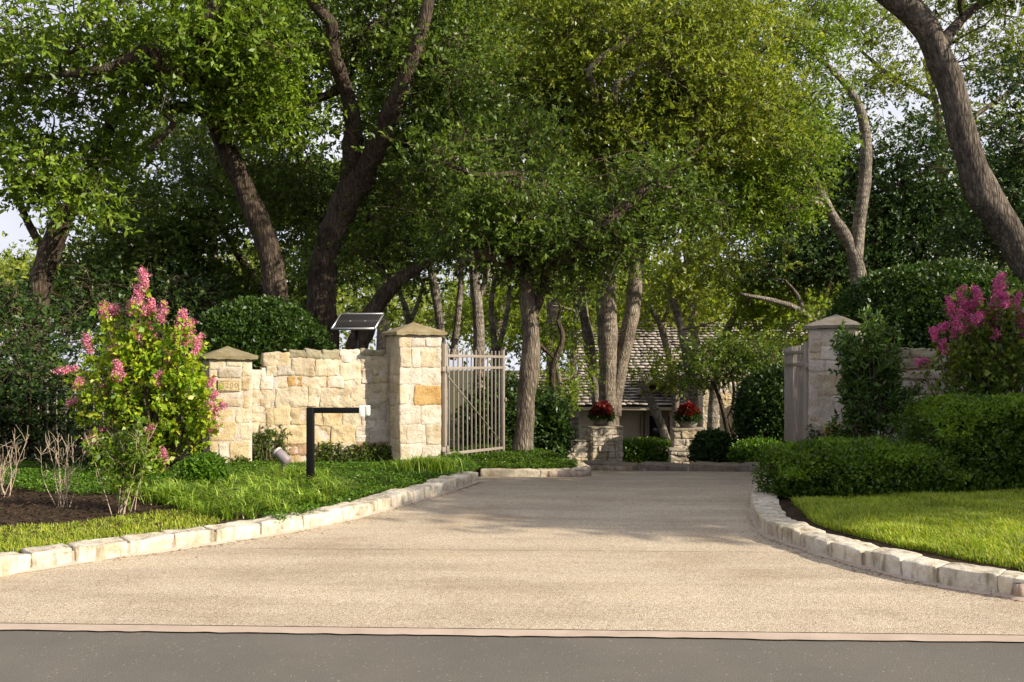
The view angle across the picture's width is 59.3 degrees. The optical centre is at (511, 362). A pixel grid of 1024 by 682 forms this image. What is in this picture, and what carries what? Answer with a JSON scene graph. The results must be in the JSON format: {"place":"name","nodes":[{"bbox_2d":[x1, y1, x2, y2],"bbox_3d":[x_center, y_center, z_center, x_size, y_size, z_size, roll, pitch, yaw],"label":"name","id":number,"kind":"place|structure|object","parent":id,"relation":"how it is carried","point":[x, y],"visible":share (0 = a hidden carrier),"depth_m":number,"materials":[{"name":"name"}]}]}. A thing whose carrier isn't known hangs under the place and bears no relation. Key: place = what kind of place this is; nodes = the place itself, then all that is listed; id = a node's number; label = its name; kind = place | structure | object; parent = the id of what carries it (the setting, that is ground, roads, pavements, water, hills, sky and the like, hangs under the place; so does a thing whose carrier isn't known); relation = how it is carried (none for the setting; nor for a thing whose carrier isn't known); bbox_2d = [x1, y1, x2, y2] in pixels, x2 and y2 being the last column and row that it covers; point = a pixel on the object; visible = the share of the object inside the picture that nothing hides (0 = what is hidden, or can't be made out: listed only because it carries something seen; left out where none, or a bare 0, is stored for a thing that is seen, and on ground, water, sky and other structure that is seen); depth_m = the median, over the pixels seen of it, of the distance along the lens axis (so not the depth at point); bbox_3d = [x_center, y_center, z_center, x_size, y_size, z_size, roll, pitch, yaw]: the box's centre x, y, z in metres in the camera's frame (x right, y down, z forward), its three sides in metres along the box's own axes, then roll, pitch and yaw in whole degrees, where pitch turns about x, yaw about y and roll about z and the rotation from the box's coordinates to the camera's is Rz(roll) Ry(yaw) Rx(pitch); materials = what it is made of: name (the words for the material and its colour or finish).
{"place":"outdoors","nodes":[
{"label":"outdoors","id":0,"kind":"place"},
{"bbox_2d":[0,453,477,552],"bbox_3d":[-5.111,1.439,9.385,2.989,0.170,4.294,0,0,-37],"label":"mulch","id":1,"kind":"object","parent":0,"point":[69,512],"visible":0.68,"depth_m":8.82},
{"bbox_2d":[0,428,28,496],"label":"bare shrub","id":2,"kind":"object","parent":1,"relation":"on","point":[10,479],"visible":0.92,"depth_m":9.67,"materials":[{"name":"beige plant"}]},
{"bbox_2d":[0,317,129,466],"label":"evergreen shrub","id":3,"kind":"object","parent":1,"relation":"on","point":[21,382],"visible":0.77,"depth_m":12.54,"materials":[{"name":"green plant"}]},
{"bbox_2d":[35,431,99,507],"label":"bare shrub","id":4,"kind":"object","parent":1,"relation":"on","point":[60,479],"visible":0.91,"depth_m":8.96,"materials":[{"name":"beige plant"}]},
{"bbox_2d":[0,508,221,552],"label":"verge grass","id":5,"kind":"structure","parent":1,"relation":"on","point":[24,539],"depth_m":7.96,"materials":[{"name":"green plant"}]},
{"bbox_2d":[31,386,198,461],"bbox_3d":[-5.516,0.920,12.570,2.580,1.200,0.030,0,0,7],"label":"iron fence","id":6,"kind":"object","parent":1,"relation":"on","point":[74,394],"visible":0.12,"depth_m":12.66,"materials":[{"name":"paint"}]},
{"bbox_2d":[6,263,229,465],"bbox_3d":[-5.755,0.206,13.780,3.230,3.487,3.264,0,0,0],"label":"evergreen shrub","id":7,"kind":"object","parent":1,"relation":"on","point":[85,326],"visible":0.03,"depth_m":13.78,"materials":[{"name":"green plant"}]},
{"bbox_2d":[74,415,165,515],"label":"sapling","id":8,"kind":"object","parent":1,"relation":"on","point":[128,472],"visible":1,"depth_m":8.73,"materials":[{"name":"green plant"}]},
{"bbox_2d":[50,264,228,475],"bbox_3d":[-4.532,0.171,11.278,2.165,2.740,1.097,0,0,0],"label":"crape myrtle","id":9,"kind":"object","parent":1,"relation":"on","point":[149,403],"visible":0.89,"depth_m":11.07,"materials":[{"name":"green plant"}]},
{"bbox_2d":[141,477,205,505],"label":"grass tuft","id":10,"kind":"object","parent":1,"relation":"on","point":[156,500],"visible":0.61,"depth_m":9.24,"materials":[{"name":"green plant"}]},
{"bbox_2d":[174,449,231,488],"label":"evergreen shrub","id":11,"kind":"object","parent":1,"relation":"on","point":[210,465],"visible":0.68,"depth_m":9.95,"materials":[{"name":"green plant"}]},
{"bbox_2d":[198,346,257,465],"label":"stone pillar","id":12,"kind":"structure","parent":1,"relation":"on","point":[230,368],"depth_m":12.26,"materials":[{"name":"stone"}]},
{"bbox_2d":[228,454,256,466],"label":"climbing ivy","id":13,"kind":"object","parent":12,"relation":"attached to","point":[245,459],"visible":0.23,"depth_m":12.22,"materials":[{"name":"green plant"}]},
{"bbox_2d":[0,451,479,521],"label":"ground cover","id":14,"kind":"object","parent":1,"relation":"on","point":[390,473],"visible":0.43,"depth_m":10.96,"materials":[{"name":"green plant"}]},
{"bbox_2d":[136,463,363,519],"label":"border grass","id":15,"kind":"structure","parent":1,"relation":"on","point":[227,503],"depth_m":9.43,"materials":[{"name":"green plant"}]},
{"bbox_2d":[272,447,291,471],"bbox_3d":[-2.908,1.295,11.381,0.248,0.452,0.138,0,0,19],"label":"spotlight","id":16,"kind":"object","parent":1,"relation":"on","point":[281,455],"visible":0.85,"depth_m":11.33,"materials":[{"name":"grey metal"}]},
{"bbox_2d":[252,348,389,462],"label":"stone wall","id":17,"kind":"structure","parent":1,"relation":"on","point":[290,386],"depth_m":12.92,"materials":[{"name":"stone"}]},
{"bbox_2d":[252,424,291,463],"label":"climbing ivy","id":18,"kind":"object","parent":17,"relation":"attached to","point":[258,441],"visible":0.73,"depth_m":12.50,"materials":[{"name":"green plant"}]},
{"bbox_2d":[331,313,383,348],"bbox_3d":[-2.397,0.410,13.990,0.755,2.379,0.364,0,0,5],"label":"solar panel","id":19,"kind":"object","parent":17,"relation":"on","point":[356,322],"visible":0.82,"depth_m":13.98,"materials":[{"name":"glass"}]},
{"bbox_2d":[306,405,369,483],"bbox_3d":[-2.012,1.023,10.438,0.733,1.054,0.093,0,0,0],"label":"keypad post","id":20,"kind":"object","parent":1,"relation":"on","point":[363,410],"visible":0.89,"depth_m":10.40,"materials":[{"name":"black metal"}]},
{"bbox_2d":[315,441,392,463],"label":"shrub","id":21,"kind":"object","parent":1,"relation":"on","point":[382,452],"visible":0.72,"depth_m":13.06,"materials":[{"name":"green plant"}]},
{"bbox_2d":[380,322,447,461],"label":"gate pillar","id":22,"kind":"structure","parent":1,"relation":"on","point":[413,350],"depth_m":13.09,"materials":[{"name":"stone"}]},
{"bbox_2d":[441,344,506,458],"bbox_3d":[-0.588,0.715,14.583,0.113,1.989,2.737,0,0,19],"label":"gate leaf","id":23,"kind":"object","parent":22,"relation":"attached to","point":[445,370],"visible":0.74,"depth_m":14.53,"materials":[{"name":"paint"}]},
{"bbox_2d":[384,453,462,473],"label":"grass tuft","id":24,"kind":"object","parent":1,"relation":"on","point":[421,463],"visible":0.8,"depth_m":11.84,"materials":[{"name":"green plant"}]},
{"bbox_2d":[0,470,1023,634],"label":"driveway","id":25,"kind":"structure","parent":0,"point":[535,575],"depth_m":6.68,"materials":[{"name":"beige concrete"}]},
{"bbox_2d":[14,480,479,573],"bbox_3d":[-2.596,1.579,8.700,1.180,0.028,7.997,0,0,40],"label":"mortar toe","id":26,"kind":"object","parent":25,"relation":"on","point":[230,540],"visible":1,"depth_m":8.09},
{"bbox_2d":[289,548,717,551],"bbox_3d":[0.125,1.592,7.636,4.953,0.001,0.015,0,0,2],"label":"pavement joint","id":27,"kind":"object","parent":25,"relation":"on","point":[451,549],"visible":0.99,"depth_m":7.66,"materials":[{"name":"beige concrete"}]},
{"bbox_2d":[480,459,590,476],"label":"stone kerb","id":28,"kind":"structure","parent":25,"relation":"on","point":[582,469],"depth_m":13.03,"materials":[{"name":"stone"}]},
{"bbox_2d":[749,498,1023,600],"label":"mortar toe","id":29,"kind":"object","parent":25,"relation":"on","point":[864,567],"visible":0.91,"depth_m":6.91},
{"bbox_2d":[0,631,1023,681],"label":"street","id":30,"kind":"structure","parent":0,"point":[52,656],"depth_m":4.87,"materials":[{"name":"grey asphalt"}]},
{"bbox_2d":[0,623,1023,641],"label":"gutter strip","id":31,"kind":"object","parent":30,"relation":"on","point":[691,634],"visible":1,"depth_m":5.33,"materials":[{"name":"concrete"}]},
{"bbox_2d":[0,370,1023,642],"bbox_3d":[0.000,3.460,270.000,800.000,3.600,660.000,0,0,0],"label":"ground","id":32,"kind":"structure","parent":0,"point":[454,400],"depth_m":5.58,"materials":[{"name":"grey concrete"}]},
{"bbox_2d":[0,272,108,449],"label":"evergreen shrub","id":33,"kind":"object","parent":32,"relation":"on","point":[8,299],"visible":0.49,"depth_m":15.40,"materials":[{"name":"green plant"}]},
{"bbox_2d":[0,63,186,452],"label":"live oak tree","id":34,"kind":"object","parent":32,"relation":"on","point":[73,196],"visible":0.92,"depth_m":15.41,"materials":[{"name":"green plant"}]},
{"bbox_2d":[19,252,247,417],"bbox_3d":[-7.457,0.071,17.438,4.456,4.358,3.271,0,0,0],"label":"evergreen shrub","id":35,"kind":"object","parent":32,"relation":"on","point":[175,299],"visible":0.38,"depth_m":17.19,"materials":[{"name":"green plant"}]},
{"bbox_2d":[1,92,340,448],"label":"live oak tree","id":36,"kind":"object","parent":32,"relation":"on","point":[161,240],"visible":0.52,"depth_m":20.44,"materials":[{"name":"green plant"}]},
{"bbox_2d":[0,0,420,322],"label":"live oak tree","id":37,"kind":"object","parent":32,"relation":"on","point":[229,36],"visible":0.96,"depth_m":14.95,"materials":[{"name":"green plant"}]},
{"bbox_2d":[85,0,371,305],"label":"broad tree","id":38,"kind":"object","parent":32,"relation":"on","point":[314,110],"visible":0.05,"depth_m":36.24,"materials":[{"name":"green plant"}]},
{"bbox_2d":[0,471,478,576],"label":"stone kerb","id":39,"kind":"structure","parent":32,"relation":"on","point":[94,550],"depth_m":7.96,"materials":[{"name":"stone"}]},
{"bbox_2d":[180,294,336,451],"bbox_3d":[-4.191,0.398,15.009,2.828,3.089,2.506,0,0,0],"label":"domed shrub","id":40,"kind":"object","parent":32,"relation":"on","point":[253,334],"visible":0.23,"depth_m":14.34,"materials":[{"name":"green plant"}]},
{"bbox_2d":[211,155,424,326],"bbox_3d":[-6.530,-1.789,29.000,7.992,10.258,5.801,0,0,-38],"label":"slender tree","id":41,"kind":"object","parent":32,"relation":"on","point":[353,278],"visible":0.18,"depth_m":28.56,"materials":[{"name":"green plant"}]},
{"bbox_2d":[160,0,564,349],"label":"live oak tree","id":42,"kind":"object","parent":32,"relation":"on","point":[410,40],"visible":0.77,"depth_m":17.48,"materials":[{"name":"green plant"}]},
{"bbox_2d":[254,0,509,353],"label":"broad tree","id":43,"kind":"object","parent":32,"relation":"on","point":[380,342],"visible":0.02,"depth_m":39.37,"materials":[{"name":"green plant"}]},
{"bbox_2d":[338,227,426,324],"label":"slender tree","id":44,"kind":"object","parent":32,"relation":"on","point":[408,319],"visible":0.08,"depth_m":24.94,"materials":[{"name":"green plant"}]},
{"bbox_2d":[322,154,468,444],"bbox_3d":[-2.606,-1.488,22.844,4.585,8.577,3.957,0,0,-32],"label":"slender tree","id":45,"kind":"object","parent":32,"relation":"on","point":[435,291],"visible":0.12,"depth_m":22.93,"materials":[{"name":"green plant"}]},
{"bbox_2d":[303,178,506,349],"bbox_3d":[-1.881,-0.693,18.138,4.610,5.887,3.686,0,0,0],"label":"slender tree","id":46,"kind":"object","parent":32,"relation":"on","point":[384,295],"visible":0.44,"depth_m":17.75,"materials":[{"name":"green plant"}]},
{"bbox_2d":[389,101,527,393],"bbox_3d":[-1.435,-1.848,21.493,3.493,9.096,4.251,0,0,-38],"label":"slender tree","id":47,"kind":"object","parent":32,"relation":"on","point":[478,326],"visible":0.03,"depth_m":21.88,"materials":[{"name":"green plant"}]},
{"bbox_2d":[378,266,555,348],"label":"slender tree","id":48,"kind":"object","parent":32,"relation":"on","point":[499,311],"visible":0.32,"depth_m":30.72,"materials":[{"name":"green plant"}]},
{"bbox_2d":[435,259,516,429],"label":"slender tree","id":49,"kind":"object","parent":32,"relation":"on","point":[497,348],"visible":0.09,"depth_m":27.93,"materials":[{"name":"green plant"}]},
{"bbox_2d":[451,370,541,447],"bbox_3d":[-0.323,1.312,19.981,1.975,2.311,1.879,0,0,0],"label":"evergreen shrub","id":50,"kind":"object","parent":32,"relation":"on","point":[510,405],"visible":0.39,"depth_m":19.50,"materials":[{"name":"green plant"}]},
{"bbox_2d":[0,224,1014,374],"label":"wood","id":51,"kind":"object","parent":32,"relation":"on","point":[25,268],"visible":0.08,"depth_m":64.64,"materials":[{"name":"green plant"}]},
{"bbox_2d":[491,323,606,416],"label":"slender tree","id":52,"kind":"object","parent":32,"relation":"on","point":[548,344],"visible":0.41,"depth_m":24.74,"materials":[{"name":"green plant"}]},
{"bbox_2d":[533,380,577,458],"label":"evergreen shrub","id":53,"kind":"object","parent":32,"relation":"on","point":[555,431],"visible":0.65,"depth_m":21.51,"materials":[{"name":"green plant"}]},
{"bbox_2d":[485,257,630,413],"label":"slender tree","id":54,"kind":"object","parent":32,"relation":"on","point":[554,361],"visible":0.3,"depth_m":22.96,"materials":[{"name":"green plant"}]},
{"bbox_2d":[431,0,693,387],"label":"broad tree","id":55,"kind":"object","parent":32,"relation":"on","point":[552,310],"visible":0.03,"depth_m":37.68,"materials":[{"name":"green plant"}]},
{"bbox_2d":[541,289,622,437],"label":"slender tree","id":56,"kind":"object","parent":32,"relation":"on","point":[575,422],"visible":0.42,"depth_m":28.64,"materials":[{"name":"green plant"}]},
{"bbox_2d":[534,263,637,424],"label":"slender tree","id":57,"kind":"object","parent":32,"relation":"on","point":[587,333],"visible":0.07,"depth_m":26.86,"materials":[{"name":"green plant"}]},
{"bbox_2d":[567,425,623,461],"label":"stone pier","id":58,"kind":"structure","parent":32,"relation":"on","point":[600,443],"depth_m":24.08,"materials":[{"name":"stone"}]},
{"bbox_2d":[587,400,615,425],"bbox_3d":[2.430,1.372,24.462,0.796,0.688,0.805,0,0,0],"label":"flower bowl","id":59,"kind":"object","parent":58,"relation":"on","point":[601,413],"visible":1,"depth_m":24.27,"materials":[{"name":"concrete"}]},
{"bbox_2d":[411,0,850,424],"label":"elm tree","id":60,"kind":"object","parent":32,"relation":"on","point":[664,94],"visible":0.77,"depth_m":21.22,"materials":[{"name":"green plant"}]},
{"bbox_2d":[622,436,670,462],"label":"boxwood hedge","id":61,"kind":"object","parent":32,"relation":"on","point":[639,449],"visible":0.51,"depth_m":26.48,"materials":[{"name":"green plant"}]},
{"bbox_2d":[515,322,808,439],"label":"stone house","id":62,"kind":"structure","parent":32,"relation":"on","point":[636,419],"depth_m":52.00,"materials":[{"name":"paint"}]},
{"bbox_2d":[641,411,642,436],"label":"window frame","id":63,"kind":"structure","parent":62,"relation":"in","point":[641,411],"depth_m":51.75,"materials":[{"name":"brown wood"}]},
{"bbox_2d":[645,411,648,436],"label":"window frame","id":64,"kind":"structure","parent":62,"relation":"in","point":[646,412],"depth_m":51.75,"materials":[{"name":"brown wood"}]},
{"bbox_2d":[649,416,669,437],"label":"window","id":65,"kind":"structure","parent":62,"relation":"in","point":[653,430],"depth_m":51.91,"materials":[{"name":"black glass"}]},
{"bbox_2d":[663,411,667,429],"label":"window frame","id":66,"kind":"structure","parent":62,"relation":"in","point":[665,413],"depth_m":51.75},
{"bbox_2d":[623,341,722,438],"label":"slender tree","id":67,"kind":"object","parent":32,"relation":"on","point":[656,412],"visible":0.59,"depth_m":29.92,"materials":[{"name":"green plant"}]},
{"bbox_2d":[581,460,773,471],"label":"stone kerb","id":68,"kind":"structure","parent":32,"relation":"on","point":[669,466],"depth_m":16.88,"materials":[{"name":"stone"}]},
{"bbox_2d":[593,273,763,426],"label":"slender tree","id":69,"kind":"object","parent":32,"relation":"on","point":[649,308],"visible":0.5,"depth_m":30.92,"materials":[{"name":"green plant"}]},
{"bbox_2d":[668,426,705,463],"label":"stone pier","id":70,"kind":"structure","parent":32,"relation":"on","point":[681,437],"depth_m":22.93,"materials":[{"name":"stone"}]},
{"bbox_2d":[672,401,702,427],"bbox_3d":[4.554,1.335,23.294,0.758,0.696,0.750,0,0,31],"label":"flower bowl","id":71,"kind":"object","parent":70,"relation":"on","point":[688,414],"visible":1,"depth_m":23.10,"materials":[{"name":"concrete"}]},
{"bbox_2d":[569,0,829,402],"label":"broad tree","id":72,"kind":"object","parent":32,"relation":"on","point":[695,333],"visible":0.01,"depth_m":41.38,"materials":[{"name":"green plant"}]},
{"bbox_2d":[686,427,733,462],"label":"evergreen shrub","id":73,"kind":"object","parent":32,"relation":"on","point":[709,445],"visible":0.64,"depth_m":20.16,"materials":[{"name":"green plant"}]},
{"bbox_2d":[625,224,806,426],"bbox_3d":[6.372,-0.688,28.893,5.364,7.911,4.127,0,0,-16],"label":"slender tree","id":74,"kind":"object","parent":32,"relation":"on","point":[695,267],"visible":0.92,"depth_m":28.35,"materials":[{"name":"green plant"}]},
{"bbox_2d":[652,325,792,436],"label":"slender tree","id":75,"kind":"object","parent":32,"relation":"on","point":[747,361],"visible":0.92,"depth_m":20.86,"materials":[{"name":"green plant"}]},
{"bbox_2d":[726,435,781,463],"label":"evergreen shrub","id":76,"kind":"object","parent":32,"relation":"on","point":[744,451],"visible":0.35,"depth_m":18.27,"materials":[{"name":"green plant"}]},
{"bbox_2d":[729,361,783,458],"bbox_3d":[5.806,1.330,19.476,2.106,2.721,1.960,0,0,0],"label":"arched hedge","id":77,"kind":"object","parent":32,"relation":"on","point":[758,410],"visible":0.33,"depth_m":19.00,"materials":[{"name":"green plant"}]},
{"bbox_2d":[701,259,827,429],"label":"slender tree","id":78,"kind":"object","parent":32,"relation":"on","point":[759,308],"visible":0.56,"depth_m":31.12,"materials":[{"name":"green plant"}]},
{"bbox_2d":[654,0,895,316],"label":"elm tree","id":79,"kind":"object","parent":32,"relation":"on","point":[769,203],"visible":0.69,"depth_m":22.84,"materials":[{"name":"green plant"}]},
{"bbox_2d":[756,299,831,380],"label":"slender tree","id":80,"kind":"object","parent":32,"relation":"on","point":[790,329],"visible":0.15,"depth_m":26.90,"materials":[{"name":"green plant"}]},
{"bbox_2d":[740,275,848,339],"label":"slender tree","id":81,"kind":"object","parent":32,"relation":"on","point":[804,313],"visible":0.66,"depth_m":21.93,"materials":[{"name":"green plant"}]},
{"bbox_2d":[655,0,1023,283],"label":"live oak tree","id":82,"kind":"object","parent":32,"relation":"on","point":[985,198],"visible":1,"depth_m":14.84,"materials":[{"name":"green plant"}]},
{"bbox_2d":[680,69,1009,310],"bbox_3d":[11.613,-3.277,30.920,12.660,13.527,7.044,0,0,0],"label":"live oak tree","id":83,"kind":"object","parent":32,"relation":"on","point":[900,217],"visible":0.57,"depth_m":30.14,"materials":[{"name":"green plant"}]},
{"bbox_2d":[717,96,1021,284],"bbox_3d":[14.917,-3.477,36.097,15.894,14.512,8.909,0,0,0],"label":"broad tree","id":84,"kind":"object","parent":32,"relation":"on","point":[796,229],"visible":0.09,"depth_m":35.53,"materials":[{"name":"green plant"}]},
{"bbox_2d":[751,479,1023,596],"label":"stone kerb","id":85,"kind":"structure","parent":32,"relation":"on","point":[769,516],"depth_m":6.87,"materials":[{"name":"stone"}]},
{"bbox_2d":[807,0,1023,258],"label":"elm tree","id":86,"kind":"object","parent":32,"relation":"on","point":[895,78],"visible":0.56,"depth_m":31.59,"materials":[{"name":"green plant"}]},
{"bbox_2d":[819,257,1023,350],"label":"domed shrub","id":87,"kind":"object","parent":32,"relation":"on","point":[910,303],"visible":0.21,"depth_m":14.29,"materials":[{"name":"green plant"}]},
{"bbox_2d":[902,38,1023,272],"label":"live oak tree","id":88,"kind":"object","parent":32,"relation":"on","point":[1012,190],"visible":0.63,"depth_m":24.71,"materials":[{"name":"green plant"}]},
{"bbox_2d":[0,0,1023,369],"label":"sky","id":89,"kind":"structure","parent":0,"point":[10,222],"materials":[{"name":"white"}]},
{"bbox_2d":[777,488,1023,572],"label":"lawn bed","id":90,"kind":"object","parent":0,"point":[790,509],"visible":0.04,"depth_m":7.61,"materials":[{"name":"brown soil"}]},
{"bbox_2d":[804,314,862,438],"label":"gate pillar","id":91,"kind":"structure","parent":90,"relation":"on","point":[823,405],"depth_m":12.71,"materials":[{"name":"stone"}]},
{"bbox_2d":[784,342,808,443],"bbox_3d":[4.497,0.700,14.198,0.114,2.000,2.811,0,0,11],"label":"gate leaf","id":92,"kind":"object","parent":91,"relation":"attached to","point":[796,388],"visible":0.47,"depth_m":14.15,"materials":[{"name":"paint"}]},
{"bbox_2d":[806,424,838,439],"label":"climbing ivy","id":93,"kind":"object","parent":91,"relation":"attached to","point":[813,431],"visible":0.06,"depth_m":12.68,"materials":[{"name":"green plant"}]},
{"bbox_2d":[750,433,972,498],"bbox_3d":[3.878,1.250,10.075,2.374,0.910,1.558,0,0,0],"label":"boxwood hedge","id":94,"kind":"object","parent":90,"relation":"on","point":[820,466],"visible":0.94,"depth_m":9.63,"materials":[{"name":"green plant"}]},
{"bbox_2d":[824,305,931,440],"bbox_3d":[4.727,0.372,11.670,1.456,2.270,0.840,0,0,0],"label":"upright shrub","id":95,"kind":"object","parent":90,"relation":"on","point":[863,368],"visible":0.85,"depth_m":11.53,"materials":[{"name":"green plant"}]},
{"bbox_2d":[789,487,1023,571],"bbox_3d":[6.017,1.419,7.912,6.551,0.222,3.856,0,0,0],"label":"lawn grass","id":96,"kind":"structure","parent":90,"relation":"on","point":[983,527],"depth_m":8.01,"materials":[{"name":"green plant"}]},
{"bbox_2d":[866,347,1012,458],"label":"stone wall","id":97,"kind":"structure","parent":90,"relation":"on","point":[909,368],"depth_m":12.33,"materials":[{"name":"stone"}]},
{"bbox_2d":[882,387,1023,491],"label":"boxwood hedge","id":98,"kind":"object","parent":90,"relation":"on","point":[961,422],"visible":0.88,"depth_m":9.81,"materials":[{"name":"green plant"}]},
{"bbox_2d":[909,271,1023,452],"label":"crape myrtle","id":99,"kind":"object","parent":90,"relation":"on","point":[994,375],"visible":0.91,"depth_m":10.76,"materials":[{"name":"pink plant"}]},
{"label":"island bed","id":100,"kind":"structure","parent":0,"visible":0},
{"bbox_2d":[447,444,577,469],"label":"ground cover","id":101,"kind":"object","parent":100,"relation":"on","point":[536,458],"visible":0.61,"depth_m":14.14,"materials":[{"name":"green plant"}]},
{"bbox_2d":[351,80,788,450],"bbox_3d":[1.020,-1.456,15.884,7.216,7.112,5.613,0,0,0],"label":"live oak tree","id":102,"kind":"object","parent":100,"relation":"on","point":[554,234],"visible":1,"depth_m":14.95,"materials":[{"name":"green plant"}]}
]}

